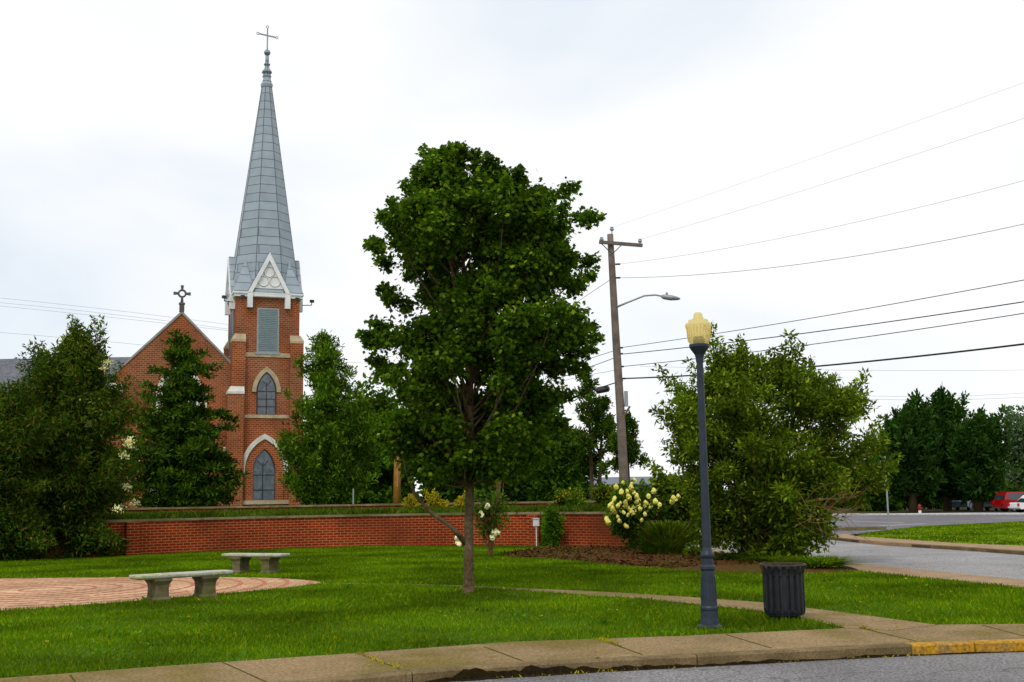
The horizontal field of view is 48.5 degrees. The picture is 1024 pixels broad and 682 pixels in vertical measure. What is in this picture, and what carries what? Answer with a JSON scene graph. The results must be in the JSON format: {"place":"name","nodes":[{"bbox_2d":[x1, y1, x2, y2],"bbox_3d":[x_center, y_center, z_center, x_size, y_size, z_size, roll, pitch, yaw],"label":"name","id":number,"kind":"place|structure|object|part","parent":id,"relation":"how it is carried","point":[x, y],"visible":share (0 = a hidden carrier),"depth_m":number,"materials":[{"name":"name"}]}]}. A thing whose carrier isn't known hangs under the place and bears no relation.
{"place":"outdoors","nodes":[
{"label":"outdoors","id":0,"kind":"place"},
{"bbox_2d":[0,357,129,442],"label":"parish hall","id":1,"kind":"structure","parent":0,"point":[8,370],"depth_m":96.12,"materials":[{"name":"brick"}]},
{"bbox_2d":[4,298,227,324],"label":"power line","id":2,"kind":"object","parent":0,"point":[107,309],"visible":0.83,"depth_m":113.56,"materials":[{"name":"metal"}]},
{"bbox_2d":[0,302,224,328],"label":"power line","id":3,"kind":"object","parent":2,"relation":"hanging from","point":[104,313],"visible":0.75,"depth_m":113.52,"materials":[{"name":"metal"}]},
{"bbox_2d":[3,306,227,330],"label":"power line","id":4,"kind":"object","parent":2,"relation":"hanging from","point":[104,316],"visible":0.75,"depth_m":113.46,"materials":[{"name":"metal"}]},
{"bbox_2d":[0,332,138,344],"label":"power line","id":5,"kind":"object","parent":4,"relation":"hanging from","point":[60,337],"visible":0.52,"depth_m":113.20,"materials":[{"name":"metal"}]},
{"bbox_2d":[0,577,320,609],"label":"plaza","id":6,"kind":"structure","parent":0,"point":[14,595],"depth_m":21.33,"materials":[{"name":"brick"}]},
{"bbox_2d":[109,508,609,519],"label":"terrace","id":7,"kind":"structure","parent":0,"point":[330,514],"depth_m":38.91,"materials":[{"name":"green plant"}]},
{"bbox_2d":[104,501,595,512],"bbox_3d":[-8.804,6.134,40.408,27.136,0.530,4.790,0,-8,-6],"label":"hedge","id":8,"kind":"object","parent":7,"relation":"on","point":[400,505],"depth_m":42.08,"materials":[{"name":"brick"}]},
{"bbox_2d":[97,502,617,519],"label":"terrace grass","id":9,"kind":"structure","parent":7,"relation":"on","point":[591,507],"depth_m":38.26,"materials":[{"name":"green plant"}]},
{"bbox_2d":[402,493,419,508],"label":"terrace shrub","id":10,"kind":"object","parent":7,"relation":"on","point":[410,501],"visible":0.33,"depth_m":41.48,"materials":[{"name":"yellow plant"}]},
{"bbox_2d":[420,488,451,507],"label":"terrace shrub","id":11,"kind":"object","parent":7,"relation":"on","point":[433,500],"visible":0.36,"depth_m":41.46,"materials":[{"name":"yellow plant"}]},
{"bbox_2d":[453,490,474,507],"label":"terrace shrub","id":12,"kind":"object","parent":7,"relation":"on","point":[458,502],"visible":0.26,"depth_m":41.25,"materials":[{"name":"yellow plant"}]},
{"bbox_2d":[552,483,590,511],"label":"terrace shrub","id":13,"kind":"object","parent":7,"relation":"on","point":[564,497],"visible":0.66,"depth_m":38.74,"materials":[{"name":"green plant"}]},
{"bbox_2d":[588,482,614,511],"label":"terrace shrub","id":14,"kind":"object","parent":7,"relation":"on","point":[601,493],"visible":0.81,"depth_m":37.05,"materials":[{"name":"green plant"}]},
{"bbox_2d":[0,624,1023,681],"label":"sidewalk","id":15,"kind":"structure","parent":0,"point":[290,668],"depth_m":11.72,"materials":[{"name":"concrete"}]},
{"bbox_2d":[354,626,924,677],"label":"weeds","id":16,"kind":"object","parent":15,"relation":"on","point":[601,639],"visible":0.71,"depth_m":11.66,"materials":[{"name":"green plant"}]},
{"bbox_2d":[0,544,1023,677],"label":"lawn","id":17,"kind":"structure","parent":0,"point":[311,654],"depth_m":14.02,"materials":[{"name":"green plant"}]},
{"bbox_2d":[0,366,75,560],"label":"crape myrtle","id":18,"kind":"object","parent":17,"relation":"on","point":[24,529],"visible":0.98,"depth_m":32.20,"materials":[{"name":"green plant"}]},
{"bbox_2d":[7,314,158,557],"bbox_3d":[-13.501,2.895,34.234,5.365,7.531,4.136,3,-9,-23],"label":"crape myrtle","id":19,"kind":"object","parent":17,"relation":"on","point":[72,378],"visible":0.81,"depth_m":33.66,"materials":[{"name":"green plant"}]},
{"bbox_2d":[129,570,233,601],"bbox_3d":[-5.492,4.079,18.906,1.680,0.440,0.440,6,-10,-40],"label":"bench","id":20,"kind":"object","parent":17,"relation":"on","point":[158,584],"visible":0.98,"depth_m":18.74,"materials":[{"name":"grey concrete"}]},
{"bbox_2d":[221,553,289,573],"bbox_3d":[-5.740,4.976,25.398,1.613,0.440,0.440,-4,-9,24],"label":"bench","id":21,"kind":"object","parent":17,"relation":"on","point":[241,562],"visible":0.91,"depth_m":25.29,"materials":[{"name":"grey concrete"}]},
{"bbox_2d":[9,512,658,559],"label":"retaining wall","id":22,"kind":"structure","parent":17,"relation":"on","point":[162,536],"depth_m":37.35,"materials":[{"name":"brick"}]},
{"bbox_2d":[355,140,606,593],"bbox_3d":[-0.491,0.325,19.732,4.402,8.048,3.857,-1,-8,0],"label":"maple tree","id":23,"kind":"object","parent":17,"relation":"on","point":[439,218],"visible":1,"depth_m":19.14,"materials":[{"name":"green plant"}]},
{"bbox_2d":[455,487,517,555],"bbox_3d":[-0.607,4.860,30.588,1.450,1.934,1.695,-5,-9,25],"label":"twiggy shrub","id":24,"kind":"object","parent":17,"relation":"on","point":[490,528],"visible":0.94,"depth_m":30.44,"materials":[{"name":"green plant"}]},
{"bbox_2d":[7,570,1010,657],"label":"fallen leaves","id":25,"kind":"object","parent":17,"relation":"on","point":[591,616],"visible":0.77,"depth_m":15.79,"materials":[{"name":"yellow plant"}]},
{"bbox_2d":[533,518,538,545],"bbox_3d":[0.778,6.144,36.391,0.220,0.918,0.130,-1,-8,0],"label":"meter box","id":26,"kind":"object","parent":17,"relation":"on","point":[536,522],"visible":0.91,"depth_m":36.39,"materials":[{"name":"white plastic"}]},
{"bbox_2d":[538,503,565,546],"bbox_3d":[1.271,5.896,36.081,0.941,1.513,0.971,-1,-8,0],"label":"climbing vine","id":27,"kind":"object","parent":17,"relation":"on","point":[552,530],"visible":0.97,"depth_m":35.96,"materials":[{"name":"green plant"}]},
{"bbox_2d":[643,457,701,550],"bbox_3d":[4.687,4.660,32.181,1.812,2.799,1.685,-3,-8,15],"label":"leafy shrub","id":28,"kind":"object","parent":17,"relation":"on","point":[680,508],"visible":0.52,"depth_m":31.97,"materials":[{"name":"green plant"}]},
{"bbox_2d":[513,548,857,573],"bbox_3d":[3.388,5.451,28.563,5.134,0.064,13.951,3,-9,-24],"label":"mulch bed","id":29,"kind":"object","parent":17,"relation":"on","point":[739,567],"visible":0.31,"depth_m":24.80,"materials":[{"name":"brown wood"}]},
{"bbox_2d":[601,477,680,549],"bbox_3d":[3.634,4.894,32.069,2.312,2.166,2.018,-1,-8,0],"label":"hydrangea","id":30,"kind":"object","parent":29,"relation":"on","point":[630,512],"visible":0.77,"depth_m":31.64,"materials":[{"name":"green plant"}]},
{"bbox_2d":[500,544,782,567],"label":"wood chips","id":31,"kind":"object","parent":29,"relation":"on","point":[553,550],"visible":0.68,"depth_m":28.99,"materials":[{"name":"brown wood"}]},
{"bbox_2d":[626,543,668,553],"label":"green clump","id":32,"kind":"object","parent":29,"relation":"on","point":[649,549],"visible":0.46,"depth_m":29.77,"materials":[{"name":"green plant"}]},
{"bbox_2d":[623,519,697,553],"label":"ornamental grass","id":33,"kind":"object","parent":29,"relation":"on","point":[667,534],"depth_m":29.59,"materials":[{"name":"green plant"}]},
{"bbox_2d":[714,552,751,559],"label":"grass tuft","id":34,"kind":"object","parent":29,"relation":"on","point":[731,556],"visible":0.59,"depth_m":26.52,"materials":[{"name":"green plant"}]},
{"bbox_2d":[743,554,806,562],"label":"grass tuft","id":35,"kind":"object","parent":29,"relation":"on","point":[768,558],"visible":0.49,"depth_m":25.45,"materials":[{"name":"green plant"}]},
{"bbox_2d":[648,320,905,559],"bbox_3d":[6.198,2.348,26.870,5.850,5.937,5.012,-4,-8,19],"label":"shrub","id":36,"kind":"object","parent":29,"relation":"on","point":[771,480],"visible":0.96,"depth_m":26.33,"materials":[{"name":"green plant"}]},
{"bbox_2d":[766,555,872,567],"bbox_3d":[6.457,4.670,24.003,2.719,0.227,2.625,-5,-9,26],"label":"grass tuft","id":37,"kind":"object","parent":29,"relation":"on","point":[819,561],"visible":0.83,"depth_m":23.64,"materials":[{"name":"green plant"}]},
{"bbox_2d":[685,312,722,628],"bbox_3d":[2.362,1.551,13.990,0.335,3.865,0.335,-1,-8,0],"label":"lamp post","id":38,"kind":"object","parent":17,"relation":"on","point":[698,328],"visible":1,"depth_m":13.93,"materials":[{"name":"metal"}]},
{"bbox_2d":[759,562,805,619],"bbox_3d":[3.487,3.216,14.573,0.596,0.710,0.596,-1,-8,0],"label":"litter bin","id":39,"kind":"object","parent":17,"relation":"on","point":[784,592],"visible":0.99,"depth_m":14.38,"materials":[{"name":"metal"}]},
{"bbox_2d":[0,0,1023,495],"label":"sky","id":40,"kind":"structure","parent":0,"point":[127,127],"materials":[{"name":"white"}]},
{"bbox_2d":[325,583,934,629],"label":"path","id":41,"kind":"structure","parent":0,"point":[850,620],"depth_m":15.01,"materials":[{"name":"concrete"}]},
{"bbox_2d":[447,652,1023,681],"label":"front road","id":42,"kind":"structure","parent":0,"point":[993,667],"depth_m":10.85,"materials":[{"name":"grey asphalt"}]},
{"bbox_2d":[280,639,1023,681],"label":"kerb","id":43,"kind":"structure","parent":42,"relation":"on","point":[704,658],"depth_m":11.37,"materials":[{"name":"concrete"}]},
{"bbox_2d":[426,651,1022,681],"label":"kerb crevice","id":44,"kind":"object","parent":42,"relation":"on","point":[480,674],"visible":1,"depth_m":10.98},
{"bbox_2d":[646,366,980,370],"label":"power line","id":45,"kind":"object","parent":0,"point":[890,370],"visible":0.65,"depth_m":112.55,"materials":[{"name":"metal"}]},
{"bbox_2d":[643,118,1023,238],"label":"thin power line","id":46,"kind":"object","parent":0,"point":[844,177],"visible":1,"depth_m":35.68,"materials":[{"name":"metal"}]},
{"bbox_2d":[689,547,1023,587],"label":"road shoulder","id":47,"kind":"object","parent":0,"point":[945,575],"visible":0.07,"depth_m":22.99},
{"bbox_2d":[698,531,1023,579],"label":"cross street","id":48,"kind":"structure","parent":0,"point":[1002,565],"depth_m":28.53,"materials":[{"name":"grey asphalt"}]},
{"bbox_2d":[740,506,1010,514],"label":"back grass","id":49,"kind":"structure","parent":0,"point":[964,509],"depth_m":94.95,"materials":[{"name":"green plant"}]},
{"bbox_2d":[803,487,849,507],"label":"distant tree","id":50,"kind":"object","parent":49,"relation":"on","point":[843,506],"visible":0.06,"depth_m":118.65,"materials":[{"name":"green plant"}]},
{"bbox_2d":[849,439,902,510],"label":"distant tree","id":51,"kind":"object","parent":49,"relation":"on","point":[879,503],"visible":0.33,"depth_m":97.64,"materials":[{"name":"green plant"}]},
{"bbox_2d":[871,388,947,512],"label":"upswept tree","id":52,"kind":"object","parent":49,"relation":"on","point":[912,429],"visible":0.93,"depth_m":90.35,"materials":[{"name":"green plant"}]},
{"bbox_2d":[845,483,1023,510],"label":"hedge","id":53,"kind":"object","parent":49,"relation":"on","point":[938,504],"visible":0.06,"depth_m":102.50,"materials":[{"name":"green plant"}]},
{"bbox_2d":[919,384,974,510],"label":"upswept tree","id":54,"kind":"object","parent":49,"relation":"on","point":[946,413],"visible":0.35,"depth_m":94.25,"materials":[{"name":"green plant"}]},
{"bbox_2d":[951,498,971,509],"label":"parked car","id":55,"kind":"object","parent":49,"relation":"on","point":[957,505],"visible":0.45,"depth_m":94.21,"materials":[{"name":"grey metal"}]},
{"bbox_2d":[944,403,1014,511],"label":"upswept tree","id":56,"kind":"object","parent":49,"relation":"on","point":[978,452],"visible":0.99,"depth_m":89.53,"materials":[{"name":"green plant"}]},
{"bbox_2d":[972,498,1009,510],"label":"parked car","id":57,"kind":"object","parent":49,"relation":"on","point":[989,505],"visible":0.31,"depth_m":89.75,"materials":[{"name":"grey metal"}]},
{"bbox_2d":[997,404,1023,488],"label":"hazy tree","id":58,"kind":"object","parent":49,"relation":"on","point":[1017,422],"visible":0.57,"depth_m":123.49,"materials":[{"name":"green plant"}]},
{"bbox_2d":[1009,460,1023,489],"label":"distant tree","id":59,"kind":"object","parent":49,"relation":"on","point":[1022,467],"visible":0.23,"depth_m":122.47,"materials":[{"name":"green plant"}]},
{"bbox_2d":[732,512,1023,540],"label":"parking lot","id":60,"kind":"structure","parent":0,"point":[899,520],"depth_m":65.44,"materials":[{"name":"grey asphalt"}]},
{"bbox_2d":[827,527,866,530],"bbox_3d":[14.675,8.297,50.100,1.900,0.130,0.180,-2,-8,10],"label":"wheel stop","id":61,"kind":"object","parent":60,"relation":"on","point":[853,529],"visible":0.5,"depth_m":49.98,"materials":[{"name":"beige concrete"}]},
{"bbox_2d":[844,527,886,529],"bbox_3d":[15.794,8.375,50.793,1.800,0.130,0.180,-2,-8,10],"label":"wheel stop","id":62,"kind":"object","parent":60,"relation":"on","point":[876,528],"visible":0.57,"depth_m":50.64,"materials":[{"name":"beige concrete"}]},
{"bbox_2d":[992,492,1023,511],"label":"parked suv","id":63,"kind":"object","parent":60,"relation":"on","point":[1001,500],"visible":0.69,"depth_m":84.35,"materials":[{"name":"red paint"}]},
{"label":"windows","id":64,"kind":"part","parent":63,"relation":"part of","materials":[{"name":"grey glass"}]},
{"bbox_2d":[1008,495,1023,512],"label":"parked car","id":65,"kind":"object","parent":60,"relation":"on","point":[1018,505],"visible":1,"depth_m":81.23,"materials":[{"name":"white metal"}]},
{"bbox_2d":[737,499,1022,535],"bbox_3d":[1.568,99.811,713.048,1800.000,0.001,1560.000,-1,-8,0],"label":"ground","id":66,"kind":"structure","parent":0,"point":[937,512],"depth_m":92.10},
{"bbox_2d":[586,476,698,507],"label":"metal shed","id":67,"kind":"structure","parent":66,"relation":"on","point":[611,481],"depth_m":137.83,"materials":[{"name":"metal"}]},
{"bbox_2d":[828,537,1023,554],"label":"kerb","id":68,"kind":"structure","parent":66,"relation":"on","point":[990,550],"depth_m":32.24,"materials":[{"name":"concrete"}]},
{"bbox_2d":[821,513,1023,514],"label":"lot sidewalk","id":69,"kind":"structure","parent":0,"point":[937,514],"depth_m":79.43,"materials":[{"name":"paint"}]},
{"bbox_2d":[827,534,1023,550],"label":"sidewalk","id":70,"kind":"structure","parent":0,"point":[889,541],"depth_m":35.32,"materials":[{"name":"beige concrete"}]},
{"bbox_2d":[858,521,1023,545],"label":"verge","id":71,"kind":"structure","parent":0,"point":[959,535],"depth_m":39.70,"materials":[{"name":"green plant"}]},
{"bbox_2d":[880,456,889,529],"bbox_3d":[15.410,6.296,46.984,0.312,3.047,0.058,2,-8,-20],"label":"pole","id":72,"kind":"object","parent":71,"relation":"on","point":[887,504],"visible":0.29,"depth_m":46.93,"materials":[{"name":"grey metal"}]},
{"bbox_2d":[893,393,1018,396],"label":"power line","id":73,"kind":"object","parent":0,"point":[929,396],"visible":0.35,"depth_m":112.20,"materials":[{"name":"metal"}]},
{"bbox_2d":[787,395,1022,399],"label":"power line","id":74,"kind":"object","parent":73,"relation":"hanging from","point":[965,399],"visible":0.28,"depth_m":112.16,"materials":[{"name":"metal"}]},
{"label":"churchyard","id":75,"kind":"structure","parent":0,"visible":0},
{"bbox_2d":[116,329,249,509],"bbox_3d":[-15.027,3.678,51.894,6.534,8.601,5.565,-1,-8,0],"label":"pine tree","id":76,"kind":"object","parent":75,"relation":"on","point":[183,451],"visible":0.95,"depth_m":51.08,"materials":[{"name":"green plant"}]},
{"bbox_2d":[106,25,313,507],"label":"church","id":77,"kind":"structure","parent":75,"relation":"on","point":[255,378],"depth_m":75.10,"materials":[{"name":"brick"}]},
{"bbox_2d":[152,375,206,413],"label":"west window","id":78,"kind":"structure","parent":77,"relation":"in","point":[162,379],"depth_m":73.09,"materials":[{"name":"white stone"}]},
{"bbox_2d":[252,449,274,504],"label":"window","id":79,"kind":"structure","parent":77,"relation":"in","point":[263,467],"depth_m":74.01,"materials":[{"name":"glass"}]},
{"bbox_2d":[256,372,275,413],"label":"window","id":80,"kind":"structure","parent":77,"relation":"in","point":[266,387],"depth_m":74.77,"materials":[{"name":"glass"}]},
{"bbox_2d":[271,329,381,506],"bbox_3d":[-7.922,3.814,49.969,4.862,8.876,4.834,-7,-10,36],"label":"cedar tree","id":81,"kind":"object","parent":75,"relation":"on","point":[330,411],"visible":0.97,"depth_m":49.16,"materials":[{"name":"green plant"}]},
{"bbox_2d":[342,372,419,503],"bbox_3d":[-7.642,5.401,61.790,6.118,7.629,6.559,-1,-8,0],"label":"leafy tree","id":82,"kind":"object","parent":75,"relation":"on","point":[381,492],"visible":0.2,"depth_m":60.32,"materials":[{"name":"green plant"}]},
{"bbox_2d":[393,456,400,503],"bbox_3d":[-4.828,5.663,47.683,0.358,2.725,0.338,-1,-8,0],"label":"wooden post","id":83,"kind":"object","parent":75,"relation":"on","point":[397,489],"visible":0.48,"depth_m":47.51,"materials":[{"name":"orange wood"}]},
{"bbox_2d":[391,383,491,502],"bbox_3d":[-3.590,4.920,58.123,6.016,7.457,5.125,-3,-8,18],"label":"leafy tree","id":84,"kind":"object","parent":75,"relation":"on","point":[445,494],"visible":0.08,"depth_m":56.32,"materials":[{"name":"green plant"}]},
{"bbox_2d":[493,480,503,500],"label":"bare bush","id":85,"kind":"object","parent":75,"relation":"on","point":[498,486],"visible":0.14,"depth_m":44.19,"materials":[{"name":"brown plant"}]},
{"bbox_2d":[483,374,613,503],"bbox_3d":[1.246,4.130,49.963,6.448,6.531,5.456,-1,-8,0],"label":"leafy tree","id":86,"kind":"object","parent":75,"relation":"on","point":[512,494],"visible":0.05,"depth_m":48.82,"materials":[{"name":"green plant"}]},
{"bbox_2d":[511,408,589,501],"bbox_3d":[1.726,4.793,46.813,3.432,4.234,2.890,2,-8,-19],"label":"leafy tree","id":87,"kind":"object","parent":75,"relation":"on","point":[560,470],"visible":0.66,"depth_m":46.07,"materials":[{"name":"green plant"}]},
{"bbox_2d":[565,426,597,478],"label":"slender conifer","id":88,"kind":"object","parent":75,"relation":"on","point":[595,471],"visible":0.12,"depth_m":47.08,"materials":[{"name":"green plant"}]},
{"bbox_2d":[563,367,616,500],"bbox_3d":[3.301,3.777,45.906,2.518,5.721,2.299,-1,-8,0],"label":"slender conifer","id":89,"kind":"object","parent":75,"relation":"on","point":[583,439],"visible":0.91,"depth_m":45.71,"materials":[{"name":"green plant"}]},
{"bbox_2d":[568,395,616,499],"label":"slender conifer","id":90,"kind":"object","parent":75,"relation":"on","point":[602,414],"visible":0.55,"depth_m":46.44,"materials":[{"name":"green plant"}]},
{"bbox_2d":[598,409,651,479],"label":"slender conifer","id":91,"kind":"object","parent":75,"relation":"on","point":[634,451],"visible":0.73,"depth_m":44.64,"materials":[{"name":"green plant"}]},
{"bbox_2d":[599,227,679,485],"bbox_3d":[5.054,0.910,44.103,3.100,11.063,0.548,-2,-8,6],"label":"utility pole","id":92,"kind":"object","parent":75,"relation":"on","point":[621,397],"visible":0.95,"depth_m":44.19,"materials":[{"name":"brown wood"}]},
{"bbox_2d":[552,382,614,404],"bbox_3d":[2.431,2.362,47.049,0.048,0.867,6.961,4,-9,-33],"label":"power line","id":93,"kind":"object","parent":92,"relation":"attached to","point":[595,389],"visible":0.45,"depth_m":45.17,"materials":[{"name":"metal"}]},
{"bbox_2d":[595,386,609,393],"bbox_3d":[3.609,1.934,45.274,0.594,0.352,0.278,-1,-8,0],"label":"splice case","id":94,"kind":"object","parent":93,"relation":"hanging from","point":[600,389],"visible":1,"depth_m":45.16,"materials":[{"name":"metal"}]},
{"bbox_2d":[623,84,1018,223],"bbox_3d":[15.120,-7.647,29.721,0.266,1.434,39.300,5,-10,-35],"label":"thin power line","id":95,"kind":"object","parent":92,"relation":"attached to","point":[831,151],"visible":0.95,"depth_m":36.07,"materials":[{"name":"metal"}]},
{"bbox_2d":[622,180,1023,263],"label":"power line","id":96,"kind":"object","parent":92,"relation":"attached to","point":[836,226],"visible":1,"depth_m":35.78,"materials":[{"name":"metal"}]},
{"bbox_2d":[623,280,1023,347],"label":"power line","id":97,"kind":"object","parent":92,"relation":"attached to","point":[845,312],"visible":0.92,"depth_m":34.89,"materials":[{"name":"metal"}]},
{"bbox_2d":[624,343,1023,378],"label":"power line","id":98,"kind":"object","parent":92,"relation":"attached to","point":[880,359],"visible":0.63,"depth_m":33.24,"materials":[{"name":"metal"}]},
{"bbox_2d":[624,301,1023,353],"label":"power line","id":99,"kind":"object","parent":92,"relation":"attached to","point":[851,326],"visible":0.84,"depth_m":34.59,"materials":[{"name":"metal"}]},
{"bbox_2d":[624,313,1023,366],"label":"power line","id":100,"kind":"object","parent":92,"relation":"attached to","point":[862,337],"visible":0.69,"depth_m":33.91,"materials":[{"name":"metal"}]},
{"bbox_2d":[628,224,1022,277],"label":"power line","id":101,"kind":"object","parent":92,"relation":"attached to","point":[833,259],"visible":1,"depth_m":35.62,"materials":[{"name":"metal"}]}
]}

